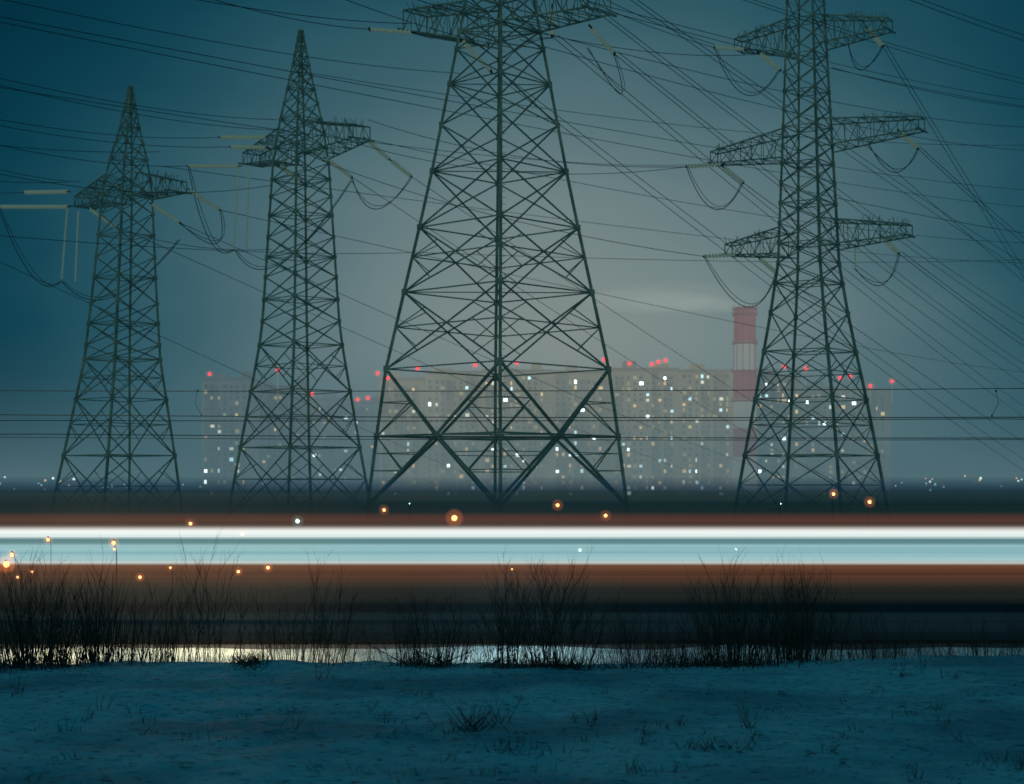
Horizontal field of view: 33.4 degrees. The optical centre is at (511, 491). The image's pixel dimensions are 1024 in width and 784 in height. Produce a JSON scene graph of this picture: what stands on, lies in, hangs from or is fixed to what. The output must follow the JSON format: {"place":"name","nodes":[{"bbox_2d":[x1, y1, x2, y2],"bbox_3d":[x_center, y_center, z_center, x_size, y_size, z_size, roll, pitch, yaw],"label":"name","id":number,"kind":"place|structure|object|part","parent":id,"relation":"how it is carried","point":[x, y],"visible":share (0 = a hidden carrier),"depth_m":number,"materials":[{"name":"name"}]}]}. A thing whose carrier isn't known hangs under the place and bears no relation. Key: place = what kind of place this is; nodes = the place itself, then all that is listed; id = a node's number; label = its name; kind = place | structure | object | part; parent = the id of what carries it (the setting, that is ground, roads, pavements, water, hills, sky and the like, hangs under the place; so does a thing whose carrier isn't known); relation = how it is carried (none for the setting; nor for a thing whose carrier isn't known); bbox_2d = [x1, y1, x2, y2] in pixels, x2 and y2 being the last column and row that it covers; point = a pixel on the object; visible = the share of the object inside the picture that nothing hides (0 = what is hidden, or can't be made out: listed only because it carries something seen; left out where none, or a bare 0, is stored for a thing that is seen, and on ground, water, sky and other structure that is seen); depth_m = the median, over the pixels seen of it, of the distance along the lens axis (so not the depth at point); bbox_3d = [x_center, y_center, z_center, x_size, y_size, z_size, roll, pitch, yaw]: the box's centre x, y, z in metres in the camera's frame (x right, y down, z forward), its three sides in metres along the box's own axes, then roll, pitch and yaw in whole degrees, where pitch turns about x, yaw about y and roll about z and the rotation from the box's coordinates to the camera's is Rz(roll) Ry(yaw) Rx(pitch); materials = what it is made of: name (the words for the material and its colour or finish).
{"place":"outdoors","nodes":[
{"label":"outdoors","id":0,"kind":"place"},
{"bbox_2d":[0,644,1023,783],"bbox_3d":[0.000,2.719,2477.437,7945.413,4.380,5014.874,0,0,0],"label":"snowy ground","id":1,"kind":"structure","parent":0,"point":[108,745],"depth_m":16.50,"materials":[{"name":"white snow"}]},
{"bbox_2d":[3,560,9,644],"bbox_3d":[-13.719,3.047,46.300,0.490,2.638,0.490,0,0,-38],"label":"street lamp","id":2,"kind":"object","parent":1,"relation":"on","point":[6,562],"visible":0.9,"depth_m":46.59,"materials":[{"name":"black metal"}]},
{"bbox_2d":[0,541,101,671],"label":"dry bush","id":3,"kind":"object","parent":1,"relation":"on","point":[19,646],"visible":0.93,"depth_m":24.63,"materials":[{"name":"black plant"}]},
{"bbox_2d":[22,532,170,666],"bbox_3d":[-6.171,1.732,25.523,2.432,2.250,2.739,0,0,0],"label":"dry bush","id":4,"kind":"object","parent":1,"relation":"on","point":[103,648],"visible":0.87,"depth_m":25.15,"materials":[{"name":"black plant"}]},
{"bbox_2d":[0,86,224,488],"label":"transmission tower","id":5,"kind":"structure","parent":1,"relation":"on","point":[130,96],"depth_m":149.90,"materials":[{"name":"metal"}]},
{"bbox_2d":[138,574,142,647],"bbox_3d":[-10.128,3.298,46.667,0.266,2.188,0.414,0,0,25],"label":"street lamp","id":6,"kind":"object","parent":1,"relation":"on","point":[139,577],"visible":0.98,"depth_m":46.90,"materials":[{"name":"black metal"}]},
{"bbox_2d":[113,572,217,663],"bbox_3d":[-5.476,2.075,26.067,1.677,1.883,2.833,0,0,0],"label":"dry bush","id":7,"kind":"object","parent":1,"relation":"on","point":[164,657],"visible":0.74,"depth_m":25.71,"materials":[{"name":"black plant"}]},
{"bbox_2d":[169,565,172,642],"bbox_3d":[-9.329,3.192,46.706,0.190,2.424,0.402,0,0,0],"label":"street lamp","id":8,"kind":"object","parent":1,"relation":"on","point":[170,567],"visible":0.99,"depth_m":46.89,"materials":[{"name":"black metal"}]},
{"bbox_2d":[171,529,252,662],"bbox_3d":[-4.485,1.543,25.296,1.168,2.302,1.741,0,0,0],"label":"dry bush","id":9,"kind":"object","parent":1,"relation":"on","point":[209,638],"visible":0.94,"depth_m":25.57,"materials":[{"name":"black plant"}]},
{"bbox_2d":[201,371,259,488],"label":"apartment building","id":10,"kind":"structure","parent":1,"relation":"on","point":[218,380],"depth_m":880.00,"materials":[{"name":"beige concrete"}]},
{"bbox_2d":[204,390,244,483],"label":"lit windows","id":11,"kind":"structure","parent":10,"relation":"attached to","point":[231,448],"depth_m":878.74,"materials":[{"name":"white glass"}]},
{"bbox_2d":[204,384,245,488],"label":"dark windows","id":12,"kind":"structure","parent":10,"relation":"attached to","point":[224,431],"depth_m":879.94,"materials":[{"name":"grey glass"}]},
{"bbox_2d":[202,389,253,479],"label":"floor joints","id":13,"kind":"object","parent":10,"relation":"attached to","point":[229,434],"visible":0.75,"depth_m":879.97,"materials":[{"name":"beige concrete"}]},
{"bbox_2d":[266,564,269,651],"bbox_3d":[-6.694,3.168,46.660,0.284,2.471,0.419,0,0,-27],"label":"street lamp","id":14,"kind":"object","parent":1,"relation":"on","point":[267,567],"visible":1,"depth_m":46.89,"materials":[{"name":"black metal"}]},
{"bbox_2d":[260,374,312,488],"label":"apartment building","id":15,"kind":"structure","parent":1,"relation":"on","point":[269,397],"depth_m":930.00,"materials":[{"name":"beige concrete"}]},
{"bbox_2d":[276,369,277,402],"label":"aviation warning light","id":16,"kind":"object","parent":15,"relation":"on","point":[277,385],"visible":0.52,"depth_m":901.76,"materials":[{"name":"brown"}]},
{"bbox_2d":[262,396,298,483],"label":"lit windows","id":17,"kind":"structure","parent":15,"relation":"attached to","point":[268,456],"depth_m":929.94,"materials":[{"name":"grey glass"}]},
{"bbox_2d":[262,392,299,488],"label":"dark windows","id":18,"kind":"structure","parent":15,"relation":"attached to","point":[280,440],"depth_m":929.94,"materials":[{"name":"grey glass"}]},
{"bbox_2d":[262,400,308,485],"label":"floor joints","id":19,"kind":"object","parent":15,"relation":"attached to","point":[287,437],"visible":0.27,"depth_m":929.97,"materials":[{"name":"beige concrete"}]},
{"bbox_2d":[226,574,364,663],"bbox_3d":[-3.231,2.093,26.121,2.280,1.795,2.692,0,0,0],"label":"dry bush","id":20,"kind":"object","parent":1,"relation":"on","point":[289,647],"visible":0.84,"depth_m":25.65,"materials":[{"name":"black plant"}]},
{"bbox_2d":[187,29,412,488],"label":"transmission tower","id":21,"kind":"structure","parent":1,"relation":"on","point":[300,51],"depth_m":149.91,"materials":[{"name":"metal"}]},
{"bbox_2d":[294,549,362,668],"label":"dry bush","id":22,"kind":"object","parent":1,"relation":"on","point":[331,633],"visible":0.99,"depth_m":25.30,"materials":[{"name":"black plant"}]},
{"bbox_2d":[313,393,353,488],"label":"apartment building","id":23,"kind":"structure","parent":1,"relation":"on","point":[326,401],"depth_m":1050.00,"materials":[{"name":"beige concrete"}]},
{"bbox_2d":[313,407,346,488],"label":"dark windows","id":24,"kind":"structure","parent":23,"relation":"attached to","point":[330,450],"depth_m":1048.74,"materials":[{"name":"grey glass"}]},
{"bbox_2d":[313,407,346,488],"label":"lit windows","id":25,"kind":"structure","parent":23,"relation":"attached to","point":[324,422],"depth_m":1049.94,"materials":[{"name":"white glass"}]},
{"bbox_2d":[319,415,351,481],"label":"floor joints","id":26,"kind":"object","parent":23,"relation":"attached to","point":[344,448],"visible":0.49,"depth_m":1049.97,"materials":[{"name":"grey"}]},
{"bbox_2d":[353,397,378,488],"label":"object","id":27,"kind":"structure","parent":1,"relation":"on","point":[372,405],"depth_m":1060.00,"materials":[{"name":"beige concrete"}]},
{"bbox_2d":[355,407,373,488],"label":"dark windows","id":28,"kind":"structure","parent":27,"relation":"attached to","point":[361,432],"depth_m":1058.74,"materials":[{"name":"grey glass"}]},
{"bbox_2d":[354,411,378,481],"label":"floor joints","id":29,"kind":"object","parent":27,"relation":"attached to","point":[369,453],"visible":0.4,"depth_m":1059.97,"materials":[{"name":"grey concrete"}]},
{"bbox_2d":[376,372,378,402],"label":"aviation warning light","id":30,"kind":"object","parent":27,"relation":"on","point":[377,373],"visible":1,"depth_m":901.76,"materials":[{"name":"brown"}]},
{"bbox_2d":[379,372,425,488],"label":"apartment building","id":31,"kind":"structure","parent":1,"relation":"on","point":[405,383],"depth_m":904.70,"materials":[{"name":"beige concrete"}]},
{"bbox_2d":[382,388,415,488],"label":"dark windows","id":32,"kind":"structure","parent":31,"relation":"attached to","point":[401,444],"depth_m":903.74,"materials":[{"name":"grey glass"}]},
{"bbox_2d":[382,388,415,487],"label":"lit windows","id":33,"kind":"structure","parent":31,"relation":"attached to","point":[413,465],"depth_m":903.74,"materials":[{"name":"white glass"}]},
{"bbox_2d":[379,392,424,474],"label":"floor joints","id":34,"kind":"object","parent":31,"relation":"attached to","point":[407,441],"visible":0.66,"depth_m":904.97,"materials":[{"name":"brown"}]},
{"bbox_2d":[416,367,418,402],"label":"aviation warning light","id":35,"kind":"object","parent":31,"relation":"on","point":[417,368],"visible":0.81,"depth_m":901.77,"materials":[{"name":"brown"}]},
{"bbox_2d":[361,585,473,667],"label":"dry bush","id":36,"kind":"object","parent":1,"relation":"on","point":[426,640],"visible":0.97,"depth_m":24.66,"materials":[{"name":"black plant"}]},
{"bbox_2d":[365,643,518,667],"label":"fallen branches","id":37,"kind":"object","parent":1,"relation":"on","point":[436,658],"visible":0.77,"depth_m":24.40,"materials":[{"name":"black wood"}]},
{"bbox_2d":[414,591,484,662],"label":"dry bush","id":38,"kind":"object","parent":1,"relation":"on","point":[457,634],"visible":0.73,"depth_m":25.43,"materials":[{"name":"black plant"}]},
{"bbox_2d":[425,368,481,488],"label":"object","id":39,"kind":"structure","parent":1,"relation":"on","point":[453,395],"depth_m":889.19,"materials":[{"name":"beige concrete"}]},
{"bbox_2d":[429,380,474,488],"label":"dark windows","id":40,"kind":"structure","parent":39,"relation":"attached to","point":[460,426],"depth_m":888.74,"materials":[{"name":"grey glass"}]},
{"bbox_2d":[429,386,474,488],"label":"lit windows","id":41,"kind":"structure","parent":39,"relation":"attached to","point":[466,415],"depth_m":888.74,"materials":[{"name":"white glass"}]},
{"bbox_2d":[426,390,481,479],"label":"floor joints","id":42,"kind":"object","parent":39,"relation":"attached to","point":[454,429],"visible":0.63,"depth_m":889.97,"materials":[{"name":"brown"}]},
{"bbox_2d":[368,0,626,488],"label":"transmission tower","id":43,"kind":"structure","parent":1,"relation":"on","point":[498,361],"depth_m":99.79,"materials":[{"name":"metal"}]},
{"bbox_2d":[469,550,546,668],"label":"dry bush","id":44,"kind":"object","parent":1,"relation":"on","point":[513,644],"visible":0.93,"depth_m":24.99,"materials":[{"name":"black plant"}]},
{"bbox_2d":[0,640,1023,649],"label":"railway track","id":45,"kind":"structure","parent":1,"relation":"on","point":[391,644],"depth_m":49.07,"materials":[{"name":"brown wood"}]},
{"bbox_2d":[0,489,1023,639],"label":"passing train","id":46,"kind":"object","parent":45,"relation":"on","point":[931,557],"visible":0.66,"depth_m":48.50,"materials":[{"name":"black"}]},
{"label":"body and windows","id":47,"kind":"part","parent":46,"relation":"part of","materials":[{"name":"multicoloured"}]},
{"bbox_2d":[0,475,1023,488],"bbox_3d":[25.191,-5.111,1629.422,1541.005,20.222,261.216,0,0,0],"label":"distant town","id":48,"kind":"object","parent":1,"relation":"on","point":[894,485],"visible":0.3,"depth_m":1544.62,"materials":[{"name":"grey"}]},
{"bbox_2d":[482,364,552,488],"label":"apartment building","id":49,"kind":"structure","parent":1,"relation":"on","point":[545,476],"depth_m":899.70,"materials":[{"name":"beige concrete"}]},
{"bbox_2d":[485,376,542,488],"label":"lit windows","id":50,"kind":"structure","parent":49,"relation":"attached to","point":[492,421],"depth_m":898.74,"materials":[{"name":"white glass"}]},
{"bbox_2d":[485,376,543,488],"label":"dark windows","id":51,"kind":"structure","parent":49,"relation":"attached to","point":[517,427],"depth_m":898.74,"materials":[{"name":"grey glass"}]},
{"bbox_2d":[489,549,626,670],"bbox_3d":[0.658,1.704,25.065,2.053,2.047,2.958,0,0,0],"label":"dry bush","id":52,"kind":"object","parent":1,"relation":"on","point":[549,641],"visible":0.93,"depth_m":24.82,"materials":[{"name":"black plant"}]},
{"bbox_2d":[552,358,611,488],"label":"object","id":53,"kind":"structure","parent":1,"relation":"on","point":[604,396],"depth_m":888.80,"materials":[{"name":"beige concrete"}]},
{"bbox_2d":[553,407,599,479],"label":"floor joints","id":54,"kind":"object","parent":53,"relation":"attached to","point":[574,429],"visible":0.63,"depth_m":889.97,"materials":[{"name":"brown"}]},
{"bbox_2d":[556,380,602,488],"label":"dark windows","id":55,"kind":"structure","parent":53,"relation":"attached to","point":[575,426],"depth_m":888.74,"materials":[{"name":"grey glass"}]},
{"bbox_2d":[556,380,602,488],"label":"lit windows","id":56,"kind":"structure","parent":53,"relation":"attached to","point":[575,432],"depth_m":888.74,"materials":[{"name":"white glass"}]},
{"bbox_2d":[611,361,678,488],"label":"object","id":57,"kind":"structure","parent":1,"relation":"on","point":[625,371],"depth_m":900.00,"materials":[{"name":"beige concrete"}]},
{"bbox_2d":[615,376,672,488],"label":"dark windows","id":58,"kind":"structure","parent":57,"relation":"attached to","point":[635,427],"depth_m":899.94,"materials":[{"name":"grey glass"}]},
{"bbox_2d":[615,376,672,488],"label":"lit windows","id":59,"kind":"structure","parent":57,"relation":"attached to","point":[640,427],"depth_m":899.94,"materials":[{"name":"white glass"}]},
{"bbox_2d":[585,596,708,665],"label":"dry bush","id":60,"kind":"object","parent":1,"relation":"on","point":[630,644],"visible":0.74,"depth_m":25.81,"materials":[{"name":"black plant"}]},
{"bbox_2d":[677,364,732,488],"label":"apartment building","id":61,"kind":"structure","parent":1,"relation":"on","point":[693,370],"depth_m":888.80,"materials":[{"name":"beige concrete"}]},
{"bbox_2d":[683,374,728,488],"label":"dark windows","id":62,"kind":"structure","parent":61,"relation":"attached to","point":[703,432],"depth_m":888.74,"materials":[{"name":"grey glass"}]},
{"bbox_2d":[683,374,728,488],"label":"lit windows","id":63,"kind":"structure","parent":61,"relation":"attached to","point":[714,415],"depth_m":888.74,"materials":[{"name":"white glass"}]},
{"bbox_2d":[679,379,732,479],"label":"floor joints","id":64,"kind":"object","parent":61,"relation":"attached to","point":[708,429],"visible":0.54,"depth_m":889.97,"materials":[{"name":"brown"}]},
{"bbox_2d":[672,544,780,667],"bbox_3d":[3.219,1.738,25.056,1.799,1.962,2.652,0,0,0],"label":"dry bush","id":65,"kind":"object","parent":1,"relation":"on","point":[717,639],"visible":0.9,"depth_m":24.62,"materials":[{"name":"black plant"}]},
{"bbox_2d":[731,305,757,488],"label":"power station chimney","id":66,"kind":"object","parent":1,"relation":"on","point":[744,370],"visible":0.92,"depth_m":845.35,"materials":[{"name":"red"}]},
{"bbox_2d":[705,582,816,670],"bbox_3d":[3.568,1.952,24.535,1.619,1.344,2.532,0,0,0],"label":"dry bush","id":67,"kind":"object","parent":1,"relation":"on","point":[777,630],"visible":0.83,"depth_m":24.19,"materials":[{"name":"black plant"}]},
{"bbox_2d":[756,369,801,488],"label":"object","id":68,"kind":"structure","parent":1,"relation":"on","point":[773,460],"depth_m":910.00,"materials":[{"name":"beige concrete"}]},
{"bbox_2d":[759,383,797,488],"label":"dark windows","id":69,"kind":"structure","parent":68,"relation":"attached to","point":[778,406],"depth_m":909.94,"materials":[{"name":"grey glass"}]},
{"bbox_2d":[759,383,797,478],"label":"lit windows","id":70,"kind":"structure","parent":68,"relation":"attached to","point":[784,438],"depth_m":909.94,"materials":[{"name":"white glass"}]},
{"bbox_2d":[756,387,801,474],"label":"floor joints","id":71,"kind":"object","parent":68,"relation":"attached to","point":[782,436],"visible":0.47,"depth_m":909.97,"materials":[{"name":"grey concrete"}]},
{"bbox_2d":[736,549,855,665],"bbox_3d":[4.226,1.723,25.522,1.898,2.049,2.744,0,0,0],"label":"dry bush","id":72,"kind":"object","parent":1,"relation":"on","point":[791,620],"visible":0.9,"depth_m":25.16,"materials":[{"name":"black plant"}]},
{"bbox_2d":[685,0,927,488],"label":"transmission tower","id":73,"kind":"structure","parent":1,"relation":"on","point":[836,244],"depth_m":129.75,"materials":[{"name":"metal"}]},
{"bbox_2d":[0,0,1023,479],"bbox_3d":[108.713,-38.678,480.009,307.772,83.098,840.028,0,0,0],"label":"overhead power lines","id":74,"kind":"object","parent":73,"relation":"attached to","point":[60,182],"visible":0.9,"depth_m":143.03,"materials":[{"name":"metal"}]},
{"bbox_2d":[802,377,848,488],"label":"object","id":75,"kind":"structure","parent":1,"relation":"on","point":[808,460],"depth_m":920.00,"materials":[{"name":"beige concrete"}]},
{"bbox_2d":[804,367,806,401],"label":"antenna mast","id":76,"kind":"object","parent":75,"relation":"on","point":[805,382],"visible":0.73,"depth_m":901.80,"materials":[{"name":"grey metal"}]},
{"bbox_2d":[802,399,835,474],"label":"floor joints","id":77,"kind":"object","parent":75,"relation":"attached to","point":[822,442],"visible":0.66,"depth_m":919.97,"materials":[{"name":"grey concrete"}]},
{"bbox_2d":[806,395,844,488],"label":"dark windows","id":78,"kind":"structure","parent":75,"relation":"attached to","point":[830,439],"depth_m":918.74,"materials":[{"name":"grey glass"}]},
{"bbox_2d":[806,395,844,482],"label":"lit windows","id":79,"kind":"structure","parent":75,"relation":"attached to","point":[842,450],"depth_m":918.74,"materials":[{"name":"white glass"}]},
{"bbox_2d":[848,382,891,488],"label":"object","id":80,"kind":"structure","parent":1,"relation":"on","point":[877,395],"depth_m":935.00,"materials":[{"name":"beige concrete"}]},
{"bbox_2d":[852,397,884,488],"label":"dark windows","id":81,"kind":"structure","parent":80,"relation":"attached to","point":[871,439],"depth_m":934.94,"materials":[{"name":"grey glass"}]},
{"bbox_2d":[852,402,884,486],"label":"lit windows","id":82,"kind":"structure","parent":80,"relation":"attached to","point":[882,451],"depth_m":934.94,"materials":[{"name":"white glass"}]},
{"bbox_2d":[849,411,890,485],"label":"floor joints","id":83,"kind":"object","parent":80,"relation":"attached to","point":[876,432],"visible":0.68,"depth_m":934.97,"materials":[{"name":"grey concrete"}]},
{"bbox_2d":[830,598,932,659],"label":"dry bush","id":84,"kind":"object","parent":1,"relation":"on","point":[885,646],"visible":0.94,"depth_m":25.77,"materials":[{"name":"black plant"}]},
{"bbox_2d":[928,604,1023,656],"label":"dry bush","id":85,"kind":"object","parent":1,"relation":"on","point":[976,646],"visible":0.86,"depth_m":25.77,"materials":[{"name":"black plant"}]},
{"bbox_2d":[0,607,1023,782],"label":"dry grass","id":86,"kind":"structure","parent":0,"point":[426,662],"depth_m":24.12,"materials":[{"name":"black plant"}]},
{"bbox_2d":[0,388,1023,439],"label":"railway overhead wires","id":87,"kind":"object","parent":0,"point":[991,417],"visible":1,"depth_m":50.19,"materials":[{"name":"metal"}]},
{"bbox_2d":[0,0,1023,485],"label":"sky","id":88,"kind":"structure","parent":0,"point":[212,314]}
]}

